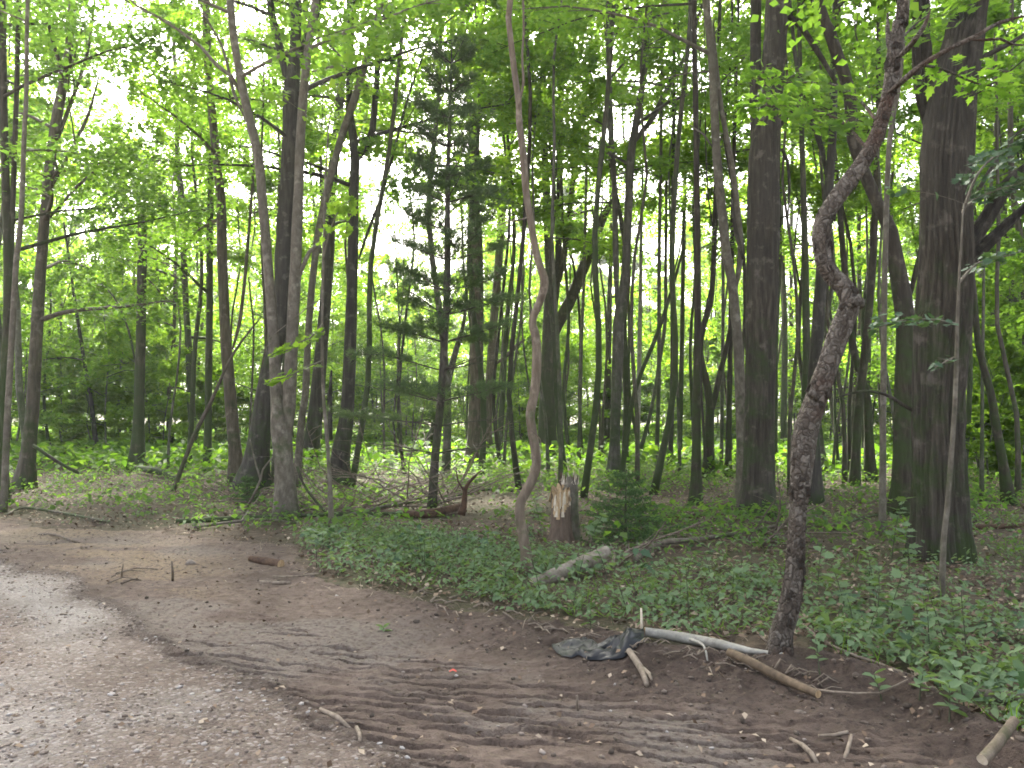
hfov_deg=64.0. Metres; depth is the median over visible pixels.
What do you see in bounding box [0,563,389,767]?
gravel road
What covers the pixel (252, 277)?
slender tree
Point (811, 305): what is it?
sapling
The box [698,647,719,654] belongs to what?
loose stick
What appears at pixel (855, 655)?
fallen pole
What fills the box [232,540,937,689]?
dry stems
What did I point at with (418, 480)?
brushwood
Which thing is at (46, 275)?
slender tree
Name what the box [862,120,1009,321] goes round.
slender tree
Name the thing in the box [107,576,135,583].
twig
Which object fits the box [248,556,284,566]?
log chunk
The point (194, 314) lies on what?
slender tree
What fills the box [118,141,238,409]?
slender tree
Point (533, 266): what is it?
slender tree
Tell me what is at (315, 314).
sapling
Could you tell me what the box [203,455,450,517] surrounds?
brushwood
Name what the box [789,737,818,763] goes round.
stick
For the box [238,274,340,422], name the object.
sapling
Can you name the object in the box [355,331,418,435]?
sapling
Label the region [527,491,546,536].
leafy plant
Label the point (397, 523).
leafy plant
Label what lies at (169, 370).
sapling
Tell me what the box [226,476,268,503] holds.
fir sapling
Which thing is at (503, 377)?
slender tree
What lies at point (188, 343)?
slender tree
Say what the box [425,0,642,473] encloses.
slender tree
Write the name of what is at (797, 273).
slender tree
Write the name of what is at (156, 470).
fallen log
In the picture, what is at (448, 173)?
pine tree
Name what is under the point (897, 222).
slender tree
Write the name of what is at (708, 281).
sapling
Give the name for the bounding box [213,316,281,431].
sapling
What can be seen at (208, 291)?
slender tree
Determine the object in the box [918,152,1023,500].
slender tree
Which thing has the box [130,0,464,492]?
maple tree
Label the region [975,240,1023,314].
sapling
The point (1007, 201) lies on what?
sapling
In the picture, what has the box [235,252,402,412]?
sapling
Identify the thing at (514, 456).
slender tree
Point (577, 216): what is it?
slender tree
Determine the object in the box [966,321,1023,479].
sapling
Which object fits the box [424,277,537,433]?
sapling
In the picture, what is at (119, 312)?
slender tree
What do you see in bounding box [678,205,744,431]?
slender tree
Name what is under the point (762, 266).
maple tree
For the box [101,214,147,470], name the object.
tree snag
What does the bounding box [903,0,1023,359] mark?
slender tree
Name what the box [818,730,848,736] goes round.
stick
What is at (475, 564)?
leafy plant
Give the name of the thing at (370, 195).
slender tree
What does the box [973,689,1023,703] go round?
fallen log
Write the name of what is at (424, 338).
slender tree
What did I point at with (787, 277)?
slender tree
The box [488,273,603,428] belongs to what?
sapling
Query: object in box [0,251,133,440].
sapling
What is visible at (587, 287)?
sapling
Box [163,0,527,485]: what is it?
maple tree
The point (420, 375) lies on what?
sapling
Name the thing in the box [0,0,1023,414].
sky
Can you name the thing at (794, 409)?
sapling
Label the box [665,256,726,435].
slender tree
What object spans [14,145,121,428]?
slender tree
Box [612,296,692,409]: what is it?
sapling
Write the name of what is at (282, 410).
maple tree
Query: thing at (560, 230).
birch tree
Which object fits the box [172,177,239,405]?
slender tree
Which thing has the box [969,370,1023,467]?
sapling
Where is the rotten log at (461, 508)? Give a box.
[370,469,481,517]
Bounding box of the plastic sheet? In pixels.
[552,628,643,660]
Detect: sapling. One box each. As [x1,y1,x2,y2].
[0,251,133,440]
[10,355,41,439]
[10,373,52,440]
[14,279,122,427]
[21,259,196,444]
[21,267,112,427]
[22,219,111,448]
[22,300,102,429]
[23,284,172,420]
[27,320,103,451]
[42,319,95,429]
[48,343,118,444]
[51,352,129,447]
[53,369,129,440]
[59,251,256,431]
[95,280,204,433]
[96,367,174,447]
[106,327,199,441]
[118,324,201,444]
[147,176,372,426]
[153,270,254,420]
[158,294,259,420]
[171,362,226,449]
[175,330,249,430]
[185,329,253,438]
[196,228,320,411]
[202,387,248,439]
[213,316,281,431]
[215,263,295,413]
[220,263,362,417]
[221,303,313,431]
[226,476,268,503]
[232,254,361,416]
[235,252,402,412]
[238,189,437,445]
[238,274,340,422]
[238,335,322,428]
[259,49,361,531]
[260,181,410,440]
[294,344,340,424]
[299,264,361,406]
[301,251,443,438]
[309,259,435,421]
[309,328,387,403]
[312,347,360,428]
[322,322,410,431]
[327,268,428,450]
[334,378,358,430]
[355,264,469,442]
[355,307,468,441]
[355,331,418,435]
[356,315,439,431]
[360,334,437,437]
[368,365,414,427]
[372,284,437,403]
[374,220,516,432]
[382,343,435,434]
[385,289,463,424]
[391,348,438,435]
[392,373,429,430]
[410,299,498,434]
[416,339,506,438]
[423,259,541,420]
[423,346,468,434]
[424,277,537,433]
[425,292,484,427]
[433,274,529,417]
[451,312,524,425]
[457,316,542,432]
[483,227,604,395]
[484,334,577,432]
[485,334,538,439]
[487,236,587,406]
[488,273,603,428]
[495,299,591,421]
[495,370,525,436]
[513,394,538,436]
[516,341,592,436]
[519,343,577,429]
[521,283,637,442]
[521,310,604,428]
[524,282,644,430]
[526,335,601,445]
[564,391,577,444]
[568,140,743,454]
[572,336,622,434]
[577,468,683,546]
[578,265,701,431]
[582,284,669,415]
[584,308,664,425]
[584,391,622,441]
[601,376,647,440]
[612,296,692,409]
[619,183,746,478]
[620,307,689,432]
[620,373,662,441]
[621,179,802,420]
[621,311,717,434]
[630,222,780,441]
[641,391,676,437]
[643,370,689,439]
[660,254,780,437]
[665,275,742,423]
[666,299,735,425]
[683,356,734,434]
[683,372,735,438]
[684,325,735,427]
[685,249,798,420]
[701,387,719,431]
[707,288,800,406]
[712,363,744,439]
[727,243,888,416]
[735,239,815,428]
[778,257,891,443]
[780,266,894,411]
[787,298,888,427]
[787,342,847,433]
[821,259,912,432]
[824,323,893,437]
[825,313,893,424]
[828,271,915,427]
[840,228,1020,406]
[843,219,1023,475]
[866,136,1023,597]
[875,237,1002,360]
[878,0,1011,536]
[914,227,1023,433]
[965,370,1023,475]
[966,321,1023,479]
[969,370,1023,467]
[970,292,1021,441]
[970,316,1023,462]
[970,372,1022,454]
[972,356,1023,473]
[974,229,1023,410]
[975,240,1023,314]
[975,275,1023,402]
[976,154,1023,214]
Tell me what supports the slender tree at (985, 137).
on the forest floor
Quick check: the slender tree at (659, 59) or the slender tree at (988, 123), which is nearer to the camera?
the slender tree at (659, 59)
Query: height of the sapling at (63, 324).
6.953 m
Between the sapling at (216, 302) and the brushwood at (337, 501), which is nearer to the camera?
the brushwood at (337, 501)
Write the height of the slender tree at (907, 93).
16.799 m
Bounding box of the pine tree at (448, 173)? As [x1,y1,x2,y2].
[318,29,530,508]
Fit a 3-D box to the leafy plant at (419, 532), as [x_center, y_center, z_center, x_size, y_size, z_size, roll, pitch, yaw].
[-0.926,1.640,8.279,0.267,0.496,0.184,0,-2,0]
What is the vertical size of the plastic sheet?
0.190 m
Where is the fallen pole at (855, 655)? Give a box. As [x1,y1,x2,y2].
[802,623,914,677]
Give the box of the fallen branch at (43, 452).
[32,444,79,473]
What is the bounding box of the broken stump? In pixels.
[547,469,582,543]
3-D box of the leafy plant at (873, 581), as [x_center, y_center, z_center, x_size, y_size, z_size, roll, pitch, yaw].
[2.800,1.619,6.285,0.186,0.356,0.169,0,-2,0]
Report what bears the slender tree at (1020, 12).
on the forest floor
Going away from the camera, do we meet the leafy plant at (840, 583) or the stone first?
the leafy plant at (840, 583)
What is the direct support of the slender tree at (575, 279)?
on the forest floor
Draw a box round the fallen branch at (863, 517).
[832,511,892,529]
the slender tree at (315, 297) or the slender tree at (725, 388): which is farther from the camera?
the slender tree at (315, 297)
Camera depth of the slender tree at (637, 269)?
91.07 m
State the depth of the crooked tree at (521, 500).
8.16 m
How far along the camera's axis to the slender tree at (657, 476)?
15.51 m
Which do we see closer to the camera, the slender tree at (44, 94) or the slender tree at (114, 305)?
the slender tree at (44, 94)
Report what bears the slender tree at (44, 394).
on the forest floor
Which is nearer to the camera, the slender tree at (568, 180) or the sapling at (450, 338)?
the slender tree at (568, 180)
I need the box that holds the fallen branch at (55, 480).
[48,471,92,487]
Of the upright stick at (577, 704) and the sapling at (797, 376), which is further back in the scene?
the sapling at (797, 376)
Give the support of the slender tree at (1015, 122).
on the forest floor
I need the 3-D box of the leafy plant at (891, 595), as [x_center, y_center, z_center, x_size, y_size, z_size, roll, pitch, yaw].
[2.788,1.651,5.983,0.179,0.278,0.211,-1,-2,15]
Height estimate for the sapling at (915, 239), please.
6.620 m
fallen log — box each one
[133,466,180,481]
[176,496,402,522]
[639,513,722,521]
[972,523,1023,529]
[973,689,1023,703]
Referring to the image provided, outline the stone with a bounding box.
[185,559,195,564]
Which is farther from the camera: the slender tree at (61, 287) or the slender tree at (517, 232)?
the slender tree at (517, 232)
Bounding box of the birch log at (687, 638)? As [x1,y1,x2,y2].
[644,627,783,660]
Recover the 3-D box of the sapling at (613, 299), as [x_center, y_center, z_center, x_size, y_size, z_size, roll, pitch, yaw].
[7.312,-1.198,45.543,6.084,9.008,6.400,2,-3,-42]
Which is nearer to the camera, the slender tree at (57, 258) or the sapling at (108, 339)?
the sapling at (108, 339)
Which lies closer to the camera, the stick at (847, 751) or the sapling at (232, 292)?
the stick at (847, 751)
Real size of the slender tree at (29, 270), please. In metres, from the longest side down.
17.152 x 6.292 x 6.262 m
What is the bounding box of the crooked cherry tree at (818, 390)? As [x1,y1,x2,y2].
[733,0,1023,656]
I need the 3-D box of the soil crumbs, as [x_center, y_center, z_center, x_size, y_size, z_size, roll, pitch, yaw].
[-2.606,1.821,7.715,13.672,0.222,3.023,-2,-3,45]
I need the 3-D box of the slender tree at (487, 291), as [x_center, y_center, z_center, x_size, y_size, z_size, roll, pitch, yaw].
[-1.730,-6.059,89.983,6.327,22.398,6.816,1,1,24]
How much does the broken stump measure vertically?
0.965 m
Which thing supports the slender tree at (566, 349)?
on the forest floor
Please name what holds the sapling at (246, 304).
on the forest floor
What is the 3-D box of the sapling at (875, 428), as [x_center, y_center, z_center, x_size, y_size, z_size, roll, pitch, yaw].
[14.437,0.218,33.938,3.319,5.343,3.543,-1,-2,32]
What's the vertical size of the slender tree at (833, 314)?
21.125 m
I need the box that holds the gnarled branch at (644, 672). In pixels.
[626,648,652,686]
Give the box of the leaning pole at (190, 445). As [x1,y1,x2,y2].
[171,319,258,490]
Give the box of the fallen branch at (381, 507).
[324,501,419,523]
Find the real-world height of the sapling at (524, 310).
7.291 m
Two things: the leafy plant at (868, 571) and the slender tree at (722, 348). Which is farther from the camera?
the slender tree at (722, 348)
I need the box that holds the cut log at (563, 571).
[529,546,611,583]
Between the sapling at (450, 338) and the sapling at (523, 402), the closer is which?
the sapling at (523, 402)
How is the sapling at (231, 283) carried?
on the forest floor
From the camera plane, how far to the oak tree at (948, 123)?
8.59 m
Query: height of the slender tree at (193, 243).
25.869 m
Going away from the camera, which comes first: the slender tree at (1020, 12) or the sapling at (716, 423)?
the slender tree at (1020, 12)
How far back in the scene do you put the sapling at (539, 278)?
49.18 m
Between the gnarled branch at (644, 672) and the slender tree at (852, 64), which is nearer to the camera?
the gnarled branch at (644, 672)
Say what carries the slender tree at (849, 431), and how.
on the forest floor
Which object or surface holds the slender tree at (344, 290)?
on the forest floor
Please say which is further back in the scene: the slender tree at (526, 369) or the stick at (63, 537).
the slender tree at (526, 369)
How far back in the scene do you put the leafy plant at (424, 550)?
7.92 m
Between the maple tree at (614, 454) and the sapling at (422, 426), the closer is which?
the maple tree at (614, 454)
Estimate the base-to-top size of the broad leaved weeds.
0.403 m
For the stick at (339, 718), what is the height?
0.046 m
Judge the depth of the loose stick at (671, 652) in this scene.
5.11 m
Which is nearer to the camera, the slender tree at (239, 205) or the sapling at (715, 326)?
the slender tree at (239, 205)
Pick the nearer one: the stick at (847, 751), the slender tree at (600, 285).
the stick at (847, 751)
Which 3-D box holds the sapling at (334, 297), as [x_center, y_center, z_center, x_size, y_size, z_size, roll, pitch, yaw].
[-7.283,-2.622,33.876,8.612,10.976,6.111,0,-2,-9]
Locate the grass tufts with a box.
[191,510,1023,730]
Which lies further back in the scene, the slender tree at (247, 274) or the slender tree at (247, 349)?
the slender tree at (247, 274)
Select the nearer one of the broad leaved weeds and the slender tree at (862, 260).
the broad leaved weeds
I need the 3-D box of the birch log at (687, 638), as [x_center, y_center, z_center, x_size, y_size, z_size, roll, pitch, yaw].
[1.209,1.661,5.179,0.914,0.097,0.340,-2,-3,43]
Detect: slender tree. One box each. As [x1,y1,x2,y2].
[0,0,92,439]
[0,0,114,463]
[0,0,128,254]
[0,0,157,512]
[0,5,92,400]
[0,65,66,397]
[0,72,84,170]
[0,76,129,441]
[0,104,100,399]
[0,134,112,445]
[0,155,81,414]
[0,203,54,400]
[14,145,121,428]
[26,228,79,392]
[29,213,101,367]
[40,185,118,420]
[55,134,182,439]
[63,0,268,468]
[75,103,184,405]
[76,209,182,433]
[87,199,178,431]
[89,135,205,430]
[91,0,263,445]
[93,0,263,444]
[96,0,307,471]
[110,69,263,416]
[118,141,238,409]
[125,81,217,430]
[132,52,246,468]
[147,303,197,424]
[150,247,217,418]
[162,217,238,350]
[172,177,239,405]
[181,42,281,340]
[203,293,233,364]
[204,61,315,434]
[213,0,343,418]
[213,0,366,278]
[213,200,275,407]
[218,269,248,407]
[219,91,358,437]
[220,19,371,448]
[230,301,259,433]
[233,228,275,367]
[233,238,262,355]
[245,0,363,375]
[245,2,383,488]
[248,4,403,485]
[280,0,443,278]
[295,302,330,417]
[296,202,374,411]
[302,229,363,339]
[305,0,551,476]
[306,208,378,416]
[320,49,438,468]
[334,0,461,473]
[334,230,392,429]
[337,102,453,461]
[339,276,392,425]
[344,123,440,436]
[348,0,406,487]
[357,0,600,474]
[374,257,419,361]
[385,251,431,379]
[394,14,573,458]
[405,289,434,433]
[408,3,583,461]
[410,113,518,433]
[418,289,437,423]
[419,222,468,456]
[419,291,459,424]
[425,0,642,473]
[443,0,501,335]
[449,204,523,416]
[451,1,575,477]
[451,130,540,435]
[451,226,485,403]
[452,140,519,260]
[461,158,544,391]
[464,130,551,439]
[470,0,589,469]
[480,74,566,393]
[483,121,545,418]
[483,232,515,331]
[484,221,526,358]
[495,4,531,488]
[498,0,749,467]
[498,233,565,436]
[506,0,592,482]
[522,244,576,386]
[526,2,692,381]
[526,60,609,392]
[529,0,735,487]
[531,0,683,461]
[532,189,595,402]
[533,180,613,362]
[539,72,628,459]
[540,246,578,329]
[544,27,676,455]
[544,120,655,466]
[546,86,643,461]
[555,0,761,466]
[559,253,612,429]
[568,252,621,410]
[576,155,669,405]
[580,0,615,497]
[582,159,692,445]
[584,16,711,458]
[585,244,627,358]
[592,218,652,409]
[602,272,630,405]
[611,244,688,435]
[615,12,722,428]
[617,0,746,469]
[623,0,741,459]
[636,0,745,475]
[636,0,827,476]
[638,0,764,479]
[642,276,663,395]
[645,259,692,364]
[648,260,689,433]
[649,0,691,494]
[649,8,829,58]
[649,60,749,453]
[651,9,866,460]
[655,0,809,404]
[661,0,814,353]
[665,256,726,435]
[675,201,725,360]
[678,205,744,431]
[687,0,817,254]
[699,0,895,495]
[699,117,819,469]
[704,275,727,408]
[706,0,920,473]
[717,0,849,440]
[725,239,780,418]
[734,171,828,402]
[736,0,883,386]
[738,2,914,442]
[746,17,850,361]
[747,68,863,433]
[761,1,934,469]
[778,247,802,431]
[780,6,870,339]
[781,0,918,431]
[781,0,938,418]
[781,9,1023,505]
[787,14,847,482]
[787,98,891,437]
[787,224,844,425]
[794,2,1023,270]
[794,213,889,441]
[802,5,885,472]
[802,34,884,448]
[806,78,919,475]
[815,0,947,460]
[823,218,894,436]
[844,0,1023,209]
[859,99,918,427]
[861,172,914,437]
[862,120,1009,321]
[868,184,914,424]
[871,168,919,415]
[872,0,1023,122]
[872,159,918,403]
[880,85,921,309]
[888,235,915,347]
[893,11,1023,326]
[900,0,1020,464]
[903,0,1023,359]
[908,123,1018,393]
[915,0,1023,301]
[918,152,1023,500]
[921,51,1023,276]
[965,340,972,465]
[974,0,1023,299]
[974,125,1020,349]
[976,47,1023,231]
[977,2,1023,334]
[977,23,1023,291]
[980,1,1023,163]
[984,18,1023,495]
[986,42,1019,310]
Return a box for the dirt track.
[0,523,1023,767]
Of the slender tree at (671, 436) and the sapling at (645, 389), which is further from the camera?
the sapling at (645, 389)
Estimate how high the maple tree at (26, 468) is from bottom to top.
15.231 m
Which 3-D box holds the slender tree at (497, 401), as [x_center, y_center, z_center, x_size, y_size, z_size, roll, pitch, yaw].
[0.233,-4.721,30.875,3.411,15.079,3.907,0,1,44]
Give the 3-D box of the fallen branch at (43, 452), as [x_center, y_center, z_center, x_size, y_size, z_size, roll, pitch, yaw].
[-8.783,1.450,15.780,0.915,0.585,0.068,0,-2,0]
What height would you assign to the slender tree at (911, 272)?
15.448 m
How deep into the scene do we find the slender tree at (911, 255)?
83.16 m
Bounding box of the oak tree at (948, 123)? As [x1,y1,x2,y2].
[834,0,1023,564]
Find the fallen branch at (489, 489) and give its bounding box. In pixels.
[440,488,513,503]
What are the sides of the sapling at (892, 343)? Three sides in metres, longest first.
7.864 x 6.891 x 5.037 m
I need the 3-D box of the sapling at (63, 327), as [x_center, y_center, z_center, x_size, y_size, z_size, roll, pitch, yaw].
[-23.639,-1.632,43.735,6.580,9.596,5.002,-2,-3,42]
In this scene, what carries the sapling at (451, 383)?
on the forest floor
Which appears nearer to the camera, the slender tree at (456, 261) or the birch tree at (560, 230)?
the birch tree at (560, 230)
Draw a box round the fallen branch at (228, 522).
[194,501,296,528]
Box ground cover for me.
[61,504,1023,728]
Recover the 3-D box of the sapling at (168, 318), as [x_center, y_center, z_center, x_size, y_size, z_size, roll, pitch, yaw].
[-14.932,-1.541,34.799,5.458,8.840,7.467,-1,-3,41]
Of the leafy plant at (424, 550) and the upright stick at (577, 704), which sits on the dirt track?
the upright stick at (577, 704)
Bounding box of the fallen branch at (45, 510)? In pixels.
[5,506,109,522]
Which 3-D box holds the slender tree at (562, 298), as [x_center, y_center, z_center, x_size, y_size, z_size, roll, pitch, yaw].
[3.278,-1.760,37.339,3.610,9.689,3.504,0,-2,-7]
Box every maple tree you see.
[0,0,209,489]
[0,0,222,501]
[90,0,362,483]
[105,0,464,520]
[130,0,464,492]
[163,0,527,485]
[190,0,460,467]
[355,1,568,467]
[442,6,593,455]
[468,0,749,475]
[470,0,702,504]
[486,4,662,457]
[499,0,856,504]
[667,0,787,477]
[731,0,840,516]
[743,5,911,485]
[789,0,845,504]
[804,95,900,481]
[811,0,917,516]
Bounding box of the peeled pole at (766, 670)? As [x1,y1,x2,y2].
[726,648,820,697]
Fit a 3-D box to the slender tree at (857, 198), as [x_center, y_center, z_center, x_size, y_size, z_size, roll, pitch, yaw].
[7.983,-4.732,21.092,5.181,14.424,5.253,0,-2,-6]
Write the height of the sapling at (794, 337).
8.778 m
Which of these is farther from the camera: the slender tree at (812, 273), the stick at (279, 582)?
the slender tree at (812, 273)
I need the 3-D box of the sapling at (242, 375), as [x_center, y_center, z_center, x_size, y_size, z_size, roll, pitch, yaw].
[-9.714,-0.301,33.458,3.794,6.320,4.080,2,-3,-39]
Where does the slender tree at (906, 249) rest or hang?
on the forest floor
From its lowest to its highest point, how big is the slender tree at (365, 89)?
13.071 m
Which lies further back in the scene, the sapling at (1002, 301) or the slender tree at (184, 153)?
the slender tree at (184, 153)
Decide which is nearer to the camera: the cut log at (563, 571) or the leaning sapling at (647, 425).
the cut log at (563, 571)
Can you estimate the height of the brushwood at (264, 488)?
0.609 m
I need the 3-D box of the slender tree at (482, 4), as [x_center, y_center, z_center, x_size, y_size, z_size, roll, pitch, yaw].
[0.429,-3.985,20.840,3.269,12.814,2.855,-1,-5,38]
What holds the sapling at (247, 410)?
on the forest floor
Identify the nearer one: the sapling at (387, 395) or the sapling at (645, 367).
the sapling at (387, 395)
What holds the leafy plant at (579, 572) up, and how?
on the forest floor
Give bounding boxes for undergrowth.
[0,455,1023,558]
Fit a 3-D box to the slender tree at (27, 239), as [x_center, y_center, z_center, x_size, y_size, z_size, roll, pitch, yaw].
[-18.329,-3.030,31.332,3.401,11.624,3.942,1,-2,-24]
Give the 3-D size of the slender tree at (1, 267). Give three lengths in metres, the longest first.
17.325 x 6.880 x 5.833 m
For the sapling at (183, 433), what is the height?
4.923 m
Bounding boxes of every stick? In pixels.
[38,533,76,542]
[171,561,173,580]
[259,573,319,584]
[319,707,350,726]
[355,725,361,742]
[444,599,467,603]
[527,611,543,621]
[544,627,565,631]
[576,695,578,710]
[640,608,642,628]
[663,650,683,655]
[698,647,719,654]
[715,662,735,666]
[786,668,802,674]
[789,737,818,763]
[817,677,838,684]
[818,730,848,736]
[842,734,852,761]
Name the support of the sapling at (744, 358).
on the forest floor
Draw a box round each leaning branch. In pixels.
[243,440,273,512]
[296,466,326,513]
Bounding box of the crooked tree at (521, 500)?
[492,0,548,576]
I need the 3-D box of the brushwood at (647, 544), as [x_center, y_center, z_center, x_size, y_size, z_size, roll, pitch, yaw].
[1.227,1.626,8.528,1.968,0.556,1.228,0,-2,-8]
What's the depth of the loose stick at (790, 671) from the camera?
4.76 m
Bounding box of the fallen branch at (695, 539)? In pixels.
[633,523,781,561]
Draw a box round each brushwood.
[181,470,296,507]
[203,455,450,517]
[252,402,545,515]
[550,515,713,567]
[721,463,875,557]
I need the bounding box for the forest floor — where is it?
[0,415,1023,733]
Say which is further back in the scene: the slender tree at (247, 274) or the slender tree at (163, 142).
the slender tree at (247, 274)
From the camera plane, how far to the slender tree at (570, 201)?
21.43 m
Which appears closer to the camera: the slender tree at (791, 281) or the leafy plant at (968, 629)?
the leafy plant at (968, 629)
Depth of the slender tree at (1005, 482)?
13.96 m
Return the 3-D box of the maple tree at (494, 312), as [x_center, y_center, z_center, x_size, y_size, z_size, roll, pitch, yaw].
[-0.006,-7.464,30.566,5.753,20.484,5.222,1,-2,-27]
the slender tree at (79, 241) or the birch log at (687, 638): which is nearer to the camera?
the birch log at (687, 638)
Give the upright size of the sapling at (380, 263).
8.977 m
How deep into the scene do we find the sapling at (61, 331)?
34.70 m
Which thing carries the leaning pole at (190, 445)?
on the forest floor
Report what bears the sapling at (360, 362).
on the forest floor
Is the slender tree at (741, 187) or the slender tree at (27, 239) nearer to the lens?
the slender tree at (741, 187)
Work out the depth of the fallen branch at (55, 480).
18.41 m
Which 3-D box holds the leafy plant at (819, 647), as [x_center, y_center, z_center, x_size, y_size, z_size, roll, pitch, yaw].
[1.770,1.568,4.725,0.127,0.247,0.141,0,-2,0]
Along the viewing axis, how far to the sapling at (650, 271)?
40.95 m
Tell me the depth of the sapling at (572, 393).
33.02 m
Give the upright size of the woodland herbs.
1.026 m
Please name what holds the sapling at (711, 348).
on the forest floor
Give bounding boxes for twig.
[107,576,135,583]
[111,570,143,577]
[116,567,157,573]
[120,578,141,583]
[815,679,907,694]
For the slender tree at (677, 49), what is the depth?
17.13 m
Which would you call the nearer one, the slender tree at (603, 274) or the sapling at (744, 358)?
the sapling at (744, 358)
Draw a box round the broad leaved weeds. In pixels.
[299,505,1023,693]
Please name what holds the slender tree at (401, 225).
on the forest floor
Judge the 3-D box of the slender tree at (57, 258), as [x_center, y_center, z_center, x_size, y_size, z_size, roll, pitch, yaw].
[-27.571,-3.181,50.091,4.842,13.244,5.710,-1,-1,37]
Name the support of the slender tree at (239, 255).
on the forest floor
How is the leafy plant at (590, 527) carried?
on the forest floor
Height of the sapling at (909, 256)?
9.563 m
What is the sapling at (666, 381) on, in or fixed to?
on the forest floor
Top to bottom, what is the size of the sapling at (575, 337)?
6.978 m
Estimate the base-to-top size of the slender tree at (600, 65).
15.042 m
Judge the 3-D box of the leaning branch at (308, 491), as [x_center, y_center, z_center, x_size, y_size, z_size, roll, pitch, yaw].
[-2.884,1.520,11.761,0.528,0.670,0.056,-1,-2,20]
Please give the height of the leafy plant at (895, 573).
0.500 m
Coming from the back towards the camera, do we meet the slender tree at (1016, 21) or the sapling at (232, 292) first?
the sapling at (232, 292)
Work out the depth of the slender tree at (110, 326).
33.79 m
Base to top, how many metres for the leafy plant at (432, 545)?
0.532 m
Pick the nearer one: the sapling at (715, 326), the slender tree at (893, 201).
the slender tree at (893, 201)
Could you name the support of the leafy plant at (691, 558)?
on the forest floor
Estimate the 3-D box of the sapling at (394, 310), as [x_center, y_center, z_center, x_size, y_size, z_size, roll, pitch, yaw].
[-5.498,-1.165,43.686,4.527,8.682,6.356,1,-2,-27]
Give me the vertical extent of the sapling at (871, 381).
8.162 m
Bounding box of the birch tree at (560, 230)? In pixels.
[554,82,711,435]
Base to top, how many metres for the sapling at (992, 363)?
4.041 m
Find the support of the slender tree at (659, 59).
on the forest floor
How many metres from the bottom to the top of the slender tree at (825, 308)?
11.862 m
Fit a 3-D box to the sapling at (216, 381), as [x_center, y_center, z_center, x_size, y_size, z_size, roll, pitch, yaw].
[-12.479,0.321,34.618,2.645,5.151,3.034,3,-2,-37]
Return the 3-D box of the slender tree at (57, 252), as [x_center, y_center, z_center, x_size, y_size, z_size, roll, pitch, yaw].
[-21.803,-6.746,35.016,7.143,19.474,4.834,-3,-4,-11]
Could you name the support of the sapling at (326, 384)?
on the forest floor
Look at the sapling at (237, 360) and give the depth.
34.59 m
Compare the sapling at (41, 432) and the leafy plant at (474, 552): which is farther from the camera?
the sapling at (41, 432)
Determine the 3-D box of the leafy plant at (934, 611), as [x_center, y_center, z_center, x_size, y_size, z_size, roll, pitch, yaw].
[2.780,1.519,5.385,0.213,0.497,0.138,-1,-2,18]
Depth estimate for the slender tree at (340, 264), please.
28.69 m
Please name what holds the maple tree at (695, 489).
on the forest floor
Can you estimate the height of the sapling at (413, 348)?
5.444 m
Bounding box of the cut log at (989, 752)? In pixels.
[976,716,1019,764]
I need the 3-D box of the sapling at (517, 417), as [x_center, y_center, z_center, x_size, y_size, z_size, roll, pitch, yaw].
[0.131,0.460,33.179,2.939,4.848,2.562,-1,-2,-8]
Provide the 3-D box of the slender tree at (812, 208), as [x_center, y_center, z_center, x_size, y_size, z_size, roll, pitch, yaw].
[7.240,-6.543,24.593,6.022,18.284,5.994,-1,-3,17]
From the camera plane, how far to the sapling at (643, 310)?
46.15 m
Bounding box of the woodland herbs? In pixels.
[9,422,1023,481]
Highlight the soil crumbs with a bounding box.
[0,520,1023,767]
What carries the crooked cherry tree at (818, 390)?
on the forest floor
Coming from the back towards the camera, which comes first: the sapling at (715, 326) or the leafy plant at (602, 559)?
the sapling at (715, 326)
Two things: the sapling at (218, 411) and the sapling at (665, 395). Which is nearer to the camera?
the sapling at (218, 411)
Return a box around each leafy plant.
[302,528,318,553]
[310,531,326,567]
[314,529,329,552]
[377,542,390,579]
[377,623,392,631]
[388,509,407,532]
[408,523,429,566]
[416,537,432,573]
[424,525,444,579]
[468,562,479,582]
[471,549,480,571]
[480,544,492,565]
[494,561,517,590]
[497,562,515,590]
[522,545,544,596]
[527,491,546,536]
[570,553,592,611]
[580,611,595,630]
[583,513,607,551]
[591,545,609,578]
[603,562,631,613]
[605,603,616,624]
[608,535,623,586]
[612,550,640,598]
[658,564,678,590]
[668,580,688,615]
[679,557,694,620]
[683,554,696,578]
[697,551,716,584]
[724,567,743,601]
[732,556,749,581]
[807,633,826,674]
[810,546,832,596]
[822,551,856,616]
[842,596,859,632]
[858,545,878,607]
[859,546,882,605]
[860,606,886,630]
[862,669,890,700]
[865,573,886,612]
[869,565,889,625]
[879,567,907,633]
[883,496,912,561]
[883,589,904,625]
[894,521,922,583]
[897,574,916,605]
[909,667,938,700]
[911,588,936,635]
[911,601,943,657]
[917,575,950,650]
[928,678,973,721]
[937,597,966,627]
[937,656,976,705]
[953,586,975,655]
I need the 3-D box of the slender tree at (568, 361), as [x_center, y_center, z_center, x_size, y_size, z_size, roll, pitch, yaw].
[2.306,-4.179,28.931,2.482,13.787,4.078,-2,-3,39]
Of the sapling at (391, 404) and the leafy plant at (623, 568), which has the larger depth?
the sapling at (391, 404)
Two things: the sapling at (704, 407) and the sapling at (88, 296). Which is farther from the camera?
the sapling at (704, 407)
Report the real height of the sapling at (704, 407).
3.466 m
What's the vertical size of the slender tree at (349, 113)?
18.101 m
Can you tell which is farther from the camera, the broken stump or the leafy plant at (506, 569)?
the broken stump
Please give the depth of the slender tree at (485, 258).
42.44 m
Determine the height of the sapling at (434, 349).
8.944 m
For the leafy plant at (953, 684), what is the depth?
4.10 m

